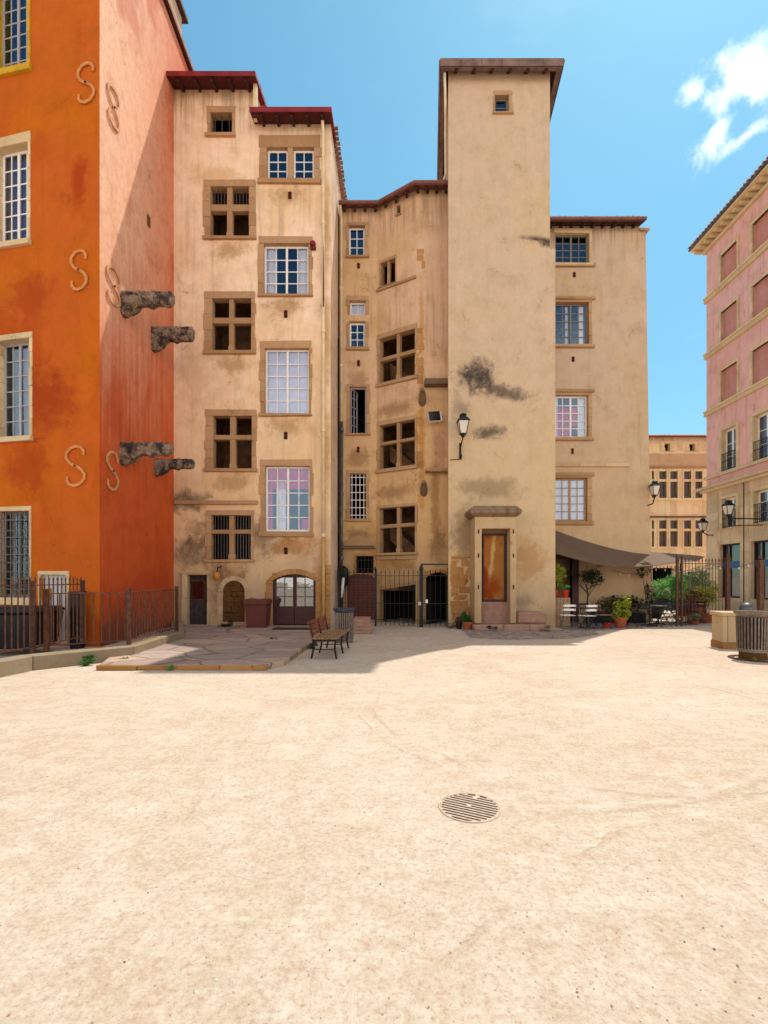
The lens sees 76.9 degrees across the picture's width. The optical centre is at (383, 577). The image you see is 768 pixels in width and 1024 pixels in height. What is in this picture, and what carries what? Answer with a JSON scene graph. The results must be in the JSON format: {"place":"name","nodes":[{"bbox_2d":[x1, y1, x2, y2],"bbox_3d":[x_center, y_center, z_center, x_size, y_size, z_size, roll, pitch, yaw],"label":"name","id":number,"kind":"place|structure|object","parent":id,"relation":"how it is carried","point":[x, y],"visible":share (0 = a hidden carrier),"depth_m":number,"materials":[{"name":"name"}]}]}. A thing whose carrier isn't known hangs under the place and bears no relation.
{"place":"outdoors","nodes":[
{"label":"outdoors","id":0,"kind":"place"},
{"bbox_2d":[100,625,329,668],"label":"terrace paving","id":1,"kind":"structure","parent":0,"point":[219,645],"depth_m":11.43,"materials":[{"name":"beige stone"}]},
{"bbox_2d":[243,598,271,627],"bbox_3d":[-4.218,1.175,16.220,0.799,0.950,0.700,0,0,0],"label":"planter","id":2,"kind":"object","parent":1,"relation":"on","point":[257,611],"visible":1,"depth_m":15.93,"materials":[{"name":"red ceramic"}]},
{"bbox_2d":[271,627,313,629],"bbox_3d":[-2.868,1.641,15.600,1.400,0.018,0.600,0,0,0],"label":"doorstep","id":3,"kind":"object","parent":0,"point":[291,628],"depth_m":15.53,"materials":[{"name":"stone"}]},
{"bbox_2d":[0,603,767,1023],"bbox_3d":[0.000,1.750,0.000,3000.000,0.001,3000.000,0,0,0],"label":"ground","id":4,"kind":"structure","parent":0,"point":[444,701],"depth_m":3.27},
{"bbox_2d":[0,605,64,653],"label":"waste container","id":5,"kind":"object","parent":4,"relation":"on","point":[8,629],"visible":0.46,"depth_m":10.80,"materials":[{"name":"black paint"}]},
{"bbox_2d":[68,591,86,648],"bbox_3d":[-7.600,1.045,12.000,0.300,1.410,0.300,0,0,0],"label":"gate post","id":6,"kind":"object","parent":4,"relation":"on","point":[77,646],"visible":0.55,"depth_m":11.88,"materials":[{"name":"brown metal"}]},
{"bbox_2d":[0,621,183,677],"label":"kerb wall","id":7,"kind":"structure","parent":4,"relation":"on","point":[14,665],"depth_m":9.61,"materials":[{"name":"stone"}]},
{"bbox_2d":[0,576,85,652],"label":"spiked railing","id":8,"kind":"object","parent":7,"relation":"on","point":[32,585],"visible":0.92,"depth_m":9.54,"materials":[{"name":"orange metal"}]},
{"bbox_2d":[43,586,178,651],"bbox_3d":[-5.817,0.860,11.330,0.961,1.260,3.769,0,0,18],"label":"plain railing","id":9,"kind":"object","parent":7,"relation":"on","point":[47,619],"visible":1,"depth_m":10.58,"materials":[{"name":"orange metal"}]},
{"bbox_2d":[0,0,194,646],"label":"orange house","id":10,"kind":"structure","parent":4,"relation":"on","point":[91,334],"depth_m":12.70,"materials":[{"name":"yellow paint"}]},
{"bbox_2d":[0,0,31,78],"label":"window","id":11,"kind":"structure","parent":10,"relation":"in","point":[15,40],"depth_m":13.01,"materials":[{"name":"yellow paint"}]},
{"bbox_2d":[0,131,31,249],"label":"window","id":12,"kind":"structure","parent":10,"relation":"in","point":[15,149],"depth_m":12.98,"materials":[{"name":"beige stone"}]},
{"bbox_2d":[0,506,31,604],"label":"window","id":13,"kind":"structure","parent":10,"relation":"in","point":[15,532],"depth_m":12.91,"materials":[{"name":"white wood"}]},
{"bbox_2d":[0,331,32,442],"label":"window","id":14,"kind":"structure","parent":10,"relation":"in","point":[16,354],"depth_m":12.98,"materials":[{"name":"beige stone"}]},
{"bbox_2d":[37,571,69,643],"bbox_3d":[-8.498,0.762,12.505,0.956,1.879,0.135,0,0,12],"label":"utility door","id":15,"kind":"structure","parent":10,"relation":"in","point":[47,574],"depth_m":12.49,"materials":[{"name":"grey metal"}]},
{"bbox_2d":[96,664,268,670],"bbox_3d":[-3.818,1.704,9.253,3.214,0.106,0.307,0,0,0],"label":"terrace edge","id":16,"kind":"object","parent":4,"relation":"on","point":[180,667],"visible":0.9,"depth_m":9.12,"materials":[{"name":"stone"}]},
{"bbox_2d":[166,71,347,627],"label":"beige house","id":17,"kind":"structure","parent":4,"relation":"on","point":[259,189],"depth_m":16.70,"materials":[{"name":"paint"}]},
{"bbox_2d":[181,575,209,624],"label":"plank door","id":18,"kind":"structure","parent":17,"relation":"in","point":[198,595],"depth_m":16.85,"materials":[{"name":"wood"}]},
{"bbox_2d":[204,106,235,137],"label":"window","id":19,"kind":"structure","parent":17,"relation":"in","point":[220,129],"depth_m":16.68,"materials":[{"name":"stone"}]},
{"bbox_2d":[202,291,255,354],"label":"window","id":20,"kind":"structure","parent":17,"relation":"in","point":[229,316],"depth_m":16.72,"materials":[{"name":"stone"}]},
{"bbox_2d":[202,179,256,239],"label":"window","id":21,"kind":"structure","parent":17,"relation":"in","point":[229,205],"depth_m":16.71,"materials":[{"name":"stone"}]},
{"bbox_2d":[204,510,254,561],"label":"window","id":22,"kind":"structure","parent":17,"relation":"in","point":[229,537],"depth_m":16.81,"materials":[{"name":"stone"}]},
{"bbox_2d":[203,409,257,471],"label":"window","id":23,"kind":"structure","parent":17,"relation":"in","point":[230,434],"depth_m":16.72,"materials":[{"name":"stone"}]},
{"bbox_2d":[257,236,312,296],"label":"window","id":24,"kind":"structure","parent":17,"relation":"in","point":[284,263],"depth_m":16.85,"materials":[{"name":"stone"}]},
{"bbox_2d":[258,340,311,416],"bbox_3d":[-3.395,-6.865,16.788,1.851,2.622,0.384,0,0,0],"label":"window","id":25,"kind":"structure","parent":17,"relation":"in","point":[285,367],"depth_m":16.91,"materials":[{"name":"glass"}]},
{"bbox_2d":[258,459,313,534],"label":"window","id":26,"kind":"structure","parent":17,"relation":"in","point":[285,485],"depth_m":16.91,"materials":[{"name":"glass"}]},
{"bbox_2d":[257,135,320,184],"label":"window","id":27,"kind":"structure","parent":17,"relation":"in","point":[283,159],"depth_m":16.68,"materials":[{"name":"stone"}]},
{"bbox_2d":[273,574,315,624],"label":"arched door","id":28,"kind":"structure","parent":17,"relation":"in","point":[294,595],"depth_m":16.84,"materials":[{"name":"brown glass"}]},
{"bbox_2d":[307,615,349,658],"bbox_3d":[-1.245,1.349,11.222,0.653,0.811,1.800,0,0,5],"label":"park bench","id":29,"kind":"object","parent":4,"relation":"on","point":[330,635],"visible":1,"depth_m":10.98,"materials":[{"name":"wood"}]},
{"bbox_2d":[333,607,354,642],"bbox_3d":[-1.080,1.285,13.100,0.600,0.931,0.600,0,0,0],"label":"litter bin","id":30,"kind":"object","parent":4,"relation":"on","point":[344,617],"visible":0.88,"depth_m":12.90,"materials":[{"name":"grey metal"}]},
{"bbox_2d":[354,616,372,633],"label":"stone steps","id":31,"kind":"structure","parent":4,"relation":"on","point":[362,624],"depth_m":15.00,"materials":[{"name":"pink stone"}]},
{"bbox_2d":[338,566,420,626],"bbox_3d":[-0.190,0.670,17.425,3.099,2.160,0.088,0,0,12],"label":"spear fence","id":32,"kind":"object","parent":4,"relation":"on","point":[376,575],"visible":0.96,"depth_m":17.37,"materials":[{"name":"black metal"}]},
{"bbox_2d":[0,659,765,1023],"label":"pebbles","id":33,"kind":"object","parent":4,"relation":"on","point":[410,901],"visible":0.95,"depth_m":2.50,"materials":[{"name":"beige stone"}]},
{"bbox_2d":[338,180,447,624],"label":"turret house","id":34,"kind":"structure","parent":4,"relation":"on","point":[392,393],"depth_m":18.70,"materials":[{"name":"paint"}]},
{"bbox_2d":[340,566,348,588],"bbox_3d":[-1.543,0.000,18.500,0.388,0.900,0.394,0,0,0],"label":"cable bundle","id":35,"kind":"object","parent":34,"relation":"hanging from","point":[343,569],"visible":0.68,"depth_m":18.36,"materials":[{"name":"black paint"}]},
{"bbox_2d":[345,222,368,257],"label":"window","id":36,"kind":"structure","parent":34,"relation":"in","point":[357,233],"depth_m":19.04,"materials":[{"name":"stone"}]},
{"bbox_2d":[346,296,368,343],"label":"window","id":37,"kind":"structure","parent":34,"relation":"in","point":[357,305],"depth_m":19.04,"materials":[{"name":"stone"}]},
{"bbox_2d":[346,321,368,350],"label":"window","id":38,"kind":"structure","parent":34,"relation":"in","point":[360,347],"depth_m":18.87,"materials":[{"name":"stone"}]},
{"bbox_2d":[345,470,369,521],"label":"window","id":39,"kind":"structure","parent":34,"relation":"in","point":[357,481],"depth_m":20.60,"materials":[{"name":"stone"}]},
{"bbox_2d":[345,384,370,435],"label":"window","id":40,"kind":"structure","parent":34,"relation":"in","point":[358,395],"depth_m":19.02,"materials":[{"name":"stone"}]},
{"bbox_2d":[348,574,374,618],"bbox_3d":[-0.894,0.732,18.860,1.074,1.796,0.080,0,0,0],"label":"slatted door","id":41,"kind":"structure","parent":34,"relation":"in","point":[353,579],"depth_m":18.84,"materials":[{"name":"brown wood"}]},
{"bbox_2d":[353,553,375,573],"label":"window","id":42,"kind":"structure","parent":34,"relation":"in","point":[363,562],"depth_m":20.60,"materials":[{"name":"stone"}]},
{"bbox_2d":[378,255,396,287],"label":"window","id":43,"kind":"structure","parent":34,"relation":"in","point":[387,267],"depth_m":18.81,"materials":[{"name":"stone"}]},
{"bbox_2d":[375,323,417,387],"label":"window","id":44,"kind":"structure","parent":34,"relation":"in","point":[396,349],"depth_m":18.85,"materials":[{"name":"stone"}]},
{"bbox_2d":[375,414,417,473],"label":"window","id":45,"kind":"structure","parent":34,"relation":"in","point":[396,450],"depth_m":18.94,"materials":[{"name":"stone"}]},
{"bbox_2d":[375,502,436,573],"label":"window","id":46,"kind":"structure","parent":34,"relation":"in","point":[397,523],"depth_m":19.09,"materials":[{"name":"stone"}]},
{"bbox_2d":[428,411,441,422],"bbox_3d":[1.892,-5.889,17.733,0.675,0.405,0.368,0,0,-33],"label":"floodlight","id":47,"kind":"object","parent":34,"relation":"attached to","point":[434,416],"visible":1,"depth_m":17.62,"materials":[{"name":"white paint"}]},
{"bbox_2d":[418,564,447,626],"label":"iron gate","id":48,"kind":"structure","parent":4,"relation":"on","point":[421,603],"depth_m":17.09,"materials":[{"name":"black metal"}]},
{"bbox_2d":[460,611,472,629],"bbox_3d":[2.781,1.433,16.371,0.471,0.634,0.430,0,0,0],"label":"potted plant","id":49,"kind":"object","parent":4,"relation":"on","point":[466,621],"visible":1,"depth_m":16.27,"materials":[{"name":"green plant"}]},
{"bbox_2d":[438,793,500,822],"bbox_3d":[0.650,1.755,3.680,0.472,0.030,0.472,0,0,0],"label":"drain grate","id":50,"kind":"object","parent":4,"relation":"on","point":[468,807],"visible":0.97,"depth_m":3.65,"materials":[{"name":"metal"}]},
{"bbox_2d":[437,58,564,626],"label":"plaster tower","id":51,"kind":"structure","parent":4,"relation":"on","point":[493,145],"depth_m":17.00,"materials":[{"name":"paint"}]},
{"bbox_2d":[456,413,469,458],"bbox_3d":[2.710,-4.890,16.652,0.424,1.500,0.528,0,0,0],"label":"street lantern","id":52,"kind":"object","parent":51,"relation":"attached to","point":[463,420],"visible":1,"depth_m":16.49,"materials":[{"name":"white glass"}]},
{"bbox_2d":[492,90,513,114],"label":"window","id":53,"kind":"structure","parent":51,"relation":"in","point":[503,105],"depth_m":17.00,"materials":[{"name":"stone"}]},
{"bbox_2d":[465,506,549,630],"bbox_3d":[4.158,-0.308,16.448,2.633,4.171,1.112,0,0,0],"label":"stone portal","id":54,"kind":"object","parent":51,"relation":"attached to","point":[492,566],"visible":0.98,"depth_m":16.25,"materials":[{"name":"stone"}]},
{"bbox_2d":[482,533,506,601],"bbox_3d":[3.790,-0.348,16.640,0.829,2.333,0.120,0,0,0],"label":"door panel","id":55,"kind":"structure","parent":54,"relation":"in","point":[494,545],"depth_m":16.62,"materials":[{"name":"orange wood"}]},
{"bbox_2d":[550,215,650,621],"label":"house","id":56,"kind":"structure","parent":4,"relation":"on","point":[602,494],"depth_m":19.20,"materials":[{"name":"paint"}]},
{"bbox_2d":[556,555,578,621],"bbox_3d":[7.129,0.553,19.810,1.325,3.294,1.380,0,0,0],"label":"doorway","id":57,"kind":"structure","parent":56,"relation":"in","point":[563,561],"depth_m":19.12,"materials":[{"name":"paint"}]},
{"bbox_2d":[554,228,592,264],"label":"window","id":58,"kind":"structure","parent":56,"relation":"in","point":[573,246],"depth_m":19.35,"materials":[{"name":"stone"}]},
{"bbox_2d":[555,299,592,345],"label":"window","id":59,"kind":"structure","parent":56,"relation":"in","point":[573,318],"depth_m":19.38,"materials":[{"name":"glass"}]},
{"bbox_2d":[555,392,592,438],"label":"window","id":60,"kind":"structure","parent":56,"relation":"in","point":[573,410],"depth_m":19.36,"materials":[{"name":"stone"}]},
{"bbox_2d":[555,476,592,521],"bbox_3d":[7.485,-3.110,19.290,1.570,1.987,0.379,0,0,0],"label":"window","id":61,"kind":"structure","parent":56,"relation":"in","point":[573,495],"depth_m":19.41,"materials":[{"name":"glass"}]},
{"bbox_2d":[555,531,703,566],"bbox_3d":[9.811,-1.186,18.390,7.648,1.626,2.481,0,0,-9],"label":"shade sail","id":62,"kind":"object","parent":56,"relation":"attached to","point":[574,548],"visible":0.83,"depth_m":18.33,"materials":[{"name":"fabric"}]},
{"bbox_2d":[648,480,660,505],"bbox_3d":[10.572,-3.330,18.965,0.348,0.958,0.479,0,0,0],"label":"street lantern","id":63,"kind":"object","parent":56,"relation":"attached to","point":[654,486],"visible":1,"depth_m":18.82,"materials":[{"name":"white glass"}]},
{"bbox_2d":[590,594,645,622],"bbox_3d":[9.125,1.192,18.798,2.257,1.116,0.498,0,0,0],"label":"hedge trough","id":64,"kind":"object","parent":4,"relation":"on","point":[635,616],"visible":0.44,"depth_m":18.73,"materials":[{"name":"black paint"}]},
{"bbox_2d":[636,566,653,622],"bbox_3d":[10.154,0.632,18.792,0.617,2.239,0.416,0,0,37],"label":"climbing plant","id":65,"kind":"object","parent":4,"relation":"on","point":[646,585],"visible":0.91,"depth_m":18.74,"materials":[{"name":"green plant"}]},
{"bbox_2d":[637,603,653,627],"bbox_3d":[9.286,1.326,17.184,0.442,0.848,0.496,0,0,42],"label":"folding chair","id":66,"kind":"object","parent":4,"relation":"on","point":[645,608],"visible":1,"depth_m":17.09,"materials":[{"name":"black paint"}]},
{"bbox_2d":[651,583,670,617],"bbox_3d":[11.694,0.963,20.826,0.867,1.575,1.048,0,0,-44],"label":"potted bush","id":67,"kind":"object","parent":4,"relation":"on","point":[666,592],"visible":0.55,"depth_m":20.70,"materials":[{"name":"green plant"}]},
{"bbox_2d":[654,603,672,626],"bbox_3d":[9.905,1.326,17.180,0.442,0.848,0.496,0,0,-15],"label":"folding chair","id":68,"kind":"object","parent":4,"relation":"on","point":[669,608],"visible":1,"depth_m":17.04,"materials":[{"name":"black paint"}]},
{"bbox_2d":[651,574,690,609],"bbox_3d":[12.736,0.788,21.670,2.191,1.923,1.105,0,0,0],"label":"bush","id":69,"kind":"object","parent":4,"relation":"on","point":[669,584],"visible":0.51,"depth_m":21.50,"materials":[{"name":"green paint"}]},
{"bbox_2d":[649,434,706,598],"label":"house","id":70,"kind":"structure","parent":4,"relation":"on","point":[678,467],"depth_m":34.00,"materials":[{"name":"paint"}]},
{"bbox_2d":[653,568,670,598],"bbox_3d":[19.609,0.527,35.200,1.576,2.525,2.200,0,0,0],"label":"doorway","id":71,"kind":"structure","parent":70,"relation":"in","point":[661,574],"depth_m":35.69,"materials":[{"name":"black"}]},
{"bbox_2d":[658,470,667,498],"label":"window","id":72,"kind":"structure","parent":70,"relation":"in","point":[661,480],"depth_m":34.10,"materials":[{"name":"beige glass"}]},
{"bbox_2d":[658,519,667,547],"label":"window","id":73,"kind":"structure","parent":70,"relation":"in","point":[661,529],"depth_m":34.37,"materials":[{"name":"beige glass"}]},
{"bbox_2d":[661,441,674,451],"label":"window","id":74,"kind":"structure","parent":70,"relation":"in","point":[664,448],"depth_m":33.97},
{"bbox_2d":[669,470,678,498],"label":"window","id":75,"kind":"structure","parent":70,"relation":"in","point":[672,480],"depth_m":34.10,"materials":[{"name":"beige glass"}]},
{"bbox_2d":[669,519,678,547],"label":"window","id":76,"kind":"structure","parent":70,"relation":"in","point":[672,529],"depth_m":34.37,"materials":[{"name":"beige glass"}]},
{"bbox_2d":[682,470,692,498],"bbox_3d":[21.309,-6.526,34.610,0.701,2.118,1.380,0,0,0],"label":"window","id":77,"kind":"structure","parent":70,"relation":"in","point":[685,480],"depth_m":33.99,"materials":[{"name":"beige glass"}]},
{"bbox_2d":[682,519,692,547],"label":"window","id":78,"kind":"structure","parent":70,"relation":"in","point":[685,529],"depth_m":33.99,"materials":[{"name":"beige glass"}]},
{"bbox_2d":[686,441,699,451],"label":"window","id":79,"kind":"structure","parent":70,"relation":"in","point":[689,444],"depth_m":33.97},
{"bbox_2d":[694,470,703,498],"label":"window","id":80,"kind":"structure","parent":70,"relation":"in","point":[696,474],"depth_m":34.00,"materials":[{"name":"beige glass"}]},
{"bbox_2d":[694,519,703,547],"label":"window","id":81,"kind":"structure","parent":70,"relation":"in","point":[696,529],"depth_m":34.41,"materials":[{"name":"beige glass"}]},
{"bbox_2d":[687,603,698,622],"bbox_3d":[12.000,1.375,18.800,0.300,0.750,0.300,0,0,0],"label":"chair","id":82,"kind":"object","parent":4,"relation":"on","point":[689,609],"visible":0.48,"depth_m":18.71,"materials":[{"name":"black metal"}]},
{"bbox_2d":[679,566,717,612],"bbox_3d":[14.724,0.597,22.945,1.819,2.306,1.230,0,0,0],"label":"potted bush","id":83,"kind":"object","parent":4,"relation":"on","point":[698,577],"visible":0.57,"depth_m":22.71,"materials":[{"name":"green plant"}]},
{"bbox_2d":[675,554,730,626],"bbox_3d":[11.704,0.450,17.719,2.605,2.600,0.086,0,0,-17],"label":"spear fence","id":84,"kind":"object","parent":4,"relation":"on","point":[681,619],"visible":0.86,"depth_m":17.46,"materials":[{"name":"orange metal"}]},
{"bbox_2d":[686,583,720,622],"bbox_3d":[12.552,0.984,18.938,1.415,1.532,1.017,0,0,0],"label":"potted bush","id":85,"kind":"object","parent":4,"relation":"on","point":[708,600],"visible":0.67,"depth_m":18.77,"materials":[{"name":"green plant"}]},
{"bbox_2d":[709,611,736,648],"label":"stone parapet","id":86,"kind":"structure","parent":4,"relation":"on","point":[723,629],"depth_m":11.88,"materials":[{"name":"beige stone"}]},
{"bbox_2d":[724,554,730,610],"bbox_3d":[12.100,0.460,17.050,0.150,2.580,0.150,0,0,0],"label":"iron post","id":87,"kind":"object","parent":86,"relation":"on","point":[727,583],"visible":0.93,"depth_m":17.00,"materials":[{"name":"brown metal"}]},
{"bbox_2d":[688,156,767,610],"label":"pink house","id":88,"kind":"structure","parent":4,"relation":"on","point":[731,241],"depth_m":24.37,"materials":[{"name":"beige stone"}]},
{"bbox_2d":[697,518,712,535],"bbox_3d":[17.534,-2.760,26.212,0.945,0.942,0.428,0,0,0],"label":"street lantern","id":89,"kind":"object","parent":88,"relation":"attached to","point":[702,523],"visible":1,"depth_m":26.10,"materials":[{"name":"glass"}]},
{"bbox_2d":[717,420,738,473],"bbox_3d":[18.030,-6.744,25.133,0.438,2.385,1.558,0,0,2],"label":"window","id":90,"kind":"structure","parent":88,"relation":"in","point":[729,434],"depth_m":25.40,"materials":[{"name":"beige stone"}]},
{"bbox_2d":[718,492,738,529],"bbox_3d":[18.029,-3.429,25.108,0.438,1.759,1.508,0,0,2],"label":"window","id":91,"kind":"structure","parent":88,"relation":"in","point":[725,523],"depth_m":25.32,"materials":[{"name":"beige stone"}]},
{"bbox_2d":[719,236,738,283],"bbox_3d":[17.961,-16.334,25.135,0.226,1.804,1.503,0,0,0],"label":"blind window","id":92,"kind":"structure","parent":88,"relation":"in","point":[730,260],"depth_m":25.29,"materials":[{"name":"pink paint"}]},
{"bbox_2d":[719,295,738,342],"bbox_3d":[17.961,-13.348,25.135,0.226,1.764,1.502,0,0,0],"label":"blind window","id":93,"kind":"structure","parent":88,"relation":"in","point":[730,318],"depth_m":25.29,"materials":[{"name":"pink paint"}]},
{"bbox_2d":[719,357,738,402],"bbox_3d":[17.961,-10.181,25.135,0.227,1.844,1.502,0,0,0],"label":"blind window","id":94,"kind":"structure","parent":88,"relation":"in","point":[729,383],"depth_m":25.29,"materials":[{"name":"pink paint"}]},
{"bbox_2d":[723,543,739,597],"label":"shop window","id":95,"kind":"structure","parent":88,"relation":"in","point":[733,550],"depth_m":25.97,"materials":[{"name":"glass"}]},
{"bbox_2d":[721,500,763,525],"bbox_3d":[16.727,-2.990,22.392,2.202,1.184,0.443,0,0,-6],"label":"street lantern","id":96,"kind":"object","parent":88,"relation":"attached to","point":[727,506],"visible":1,"depth_m":22.28,"materials":[{"name":"black glass"}]},
{"bbox_2d":[748,406,767,463],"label":"window","id":97,"kind":"structure","parent":88,"relation":"in","point":[759,419],"depth_m":23.29,"materials":[{"name":"beige stone"}]},
{"bbox_2d":[750,206,767,254],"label":"blind window","id":98,"kind":"structure","parent":88,"relation":"in","point":[760,230],"depth_m":23.17,"materials":[{"name":"pink paint"}]},
{"bbox_2d":[750,271,767,319],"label":"blind window","id":99,"kind":"structure","parent":88,"relation":"in","point":[760,294],"depth_m":23.17,"materials":[{"name":"pink paint"}]},
{"bbox_2d":[750,338,767,385],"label":"blind window","id":100,"kind":"structure","parent":88,"relation":"in","point":[760,372],"depth_m":23.17,"materials":[{"name":"pink paint"}]},
{"bbox_2d":[750,485,767,524],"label":"window","id":101,"kind":"structure","parent":88,"relation":"in","point":[759,495],"depth_m":23.22,"materials":[{"name":"beige stone"}]},
{"bbox_2d":[754,540,767,599],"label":"shop window","id":102,"kind":"structure","parent":88,"relation":"in","point":[760,547],"depth_m":23.66,"materials":[{"name":"black paint"}]},
{"bbox_2d":[739,602,754,610],"bbox_3d":[10.500,1.235,14.000,0.380,1.030,0.380,0,0,0],"label":"bollard","id":103,"kind":"object","parent":4,"relation":"on","point":[746,606],"visible":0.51,"depth_m":13.88,"materials":[{"name":"metal"}]},
{"bbox_2d":[727,610,767,662],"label":"litter bin","id":104,"kind":"object","parent":4,"relation":"on","point":[751,634],"visible":1,"depth_m":10.24,"materials":[{"name":"grey metal"}]},
{"bbox_2d":[181,0,767,434],"label":"sky","id":105,"kind":"structure","parent":0,"point":[660,112],"materials":[{"name":"blue"}]},
{"bbox_2d":[462,622,645,639],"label":"cobble paving","id":106,"kind":"structure","parent":0,"point":[568,632],"depth_m":15.12,"materials":[{"name":"grey stone"}]},
{"bbox_2d":[555,597,569,625],"bbox_3d":[6.304,1.225,17.600,0.723,1.010,0.600,0,0,0],"label":"planter box","id":107,"kind":"object","parent":106,"relation":"on","point":[560,602],"visible":0.48,"depth_m":17.30,"materials":[{"name":"brown wood"}]},
{"bbox_2d":[555,563,566,596],"bbox_3d":[6.339,0.093,17.487,0.622,1.244,0.532,0,0,0],"label":"potted plant","id":108,"kind":"object","parent":107,"relation":"on","point":[559,575],"visible":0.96,"depth_m":17.51,"materials":[{"name":"green plant"}]},
{"bbox_2d":[559,605,575,628],"bbox_3d":[6.268,1.326,16.529,0.442,0.848,0.496,0,0,5],"label":"folding chair","id":109,"kind":"object","parent":106,"relation":"on","point":[574,610],"visible":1,"depth_m":16.34,"materials":[{"name":"white wood"}]},
{"bbox_2d":[567,565,604,622],"bbox_3d":[7.681,0.616,18.427,1.467,2.270,0.890,0,0,0],"label":"tree","id":110,"kind":"object","parent":106,"relation":"on","point":[589,577],"visible":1,"depth_m":18.36,"materials":[{"name":"green plant"}]},
{"bbox_2d":[578,605,597,629],"bbox_3d":[6.865,1.326,16.330,0.442,0.848,0.496,0,0,-15],"label":"folding chair","id":111,"kind":"object","parent":106,"relation":"on","point":[587,606],"visible":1,"depth_m":16.18,"materials":[{"name":"white paint"}]},
{"bbox_2d":[611,595,631,627],"bbox_3d":[8.290,1.169,16.922,0.689,1.154,0.713,0,0,26],"label":"potted shrub","id":112,"kind":"object","parent":106,"relation":"on","point":[618,612],"visible":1,"depth_m":16.80,"materials":[{"name":"green plant"}]},
{"bbox_2d":[755,555,765,610],"bbox_3d":[9.450,0.140,12.150,0.150,1.420,0.150,0,0,0],"label":"iron post","id":113,"kind":"object","parent":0,"point":[759,584],"visible":0.93,"depth_m":12.11,"materials":[{"name":"brown metal"}]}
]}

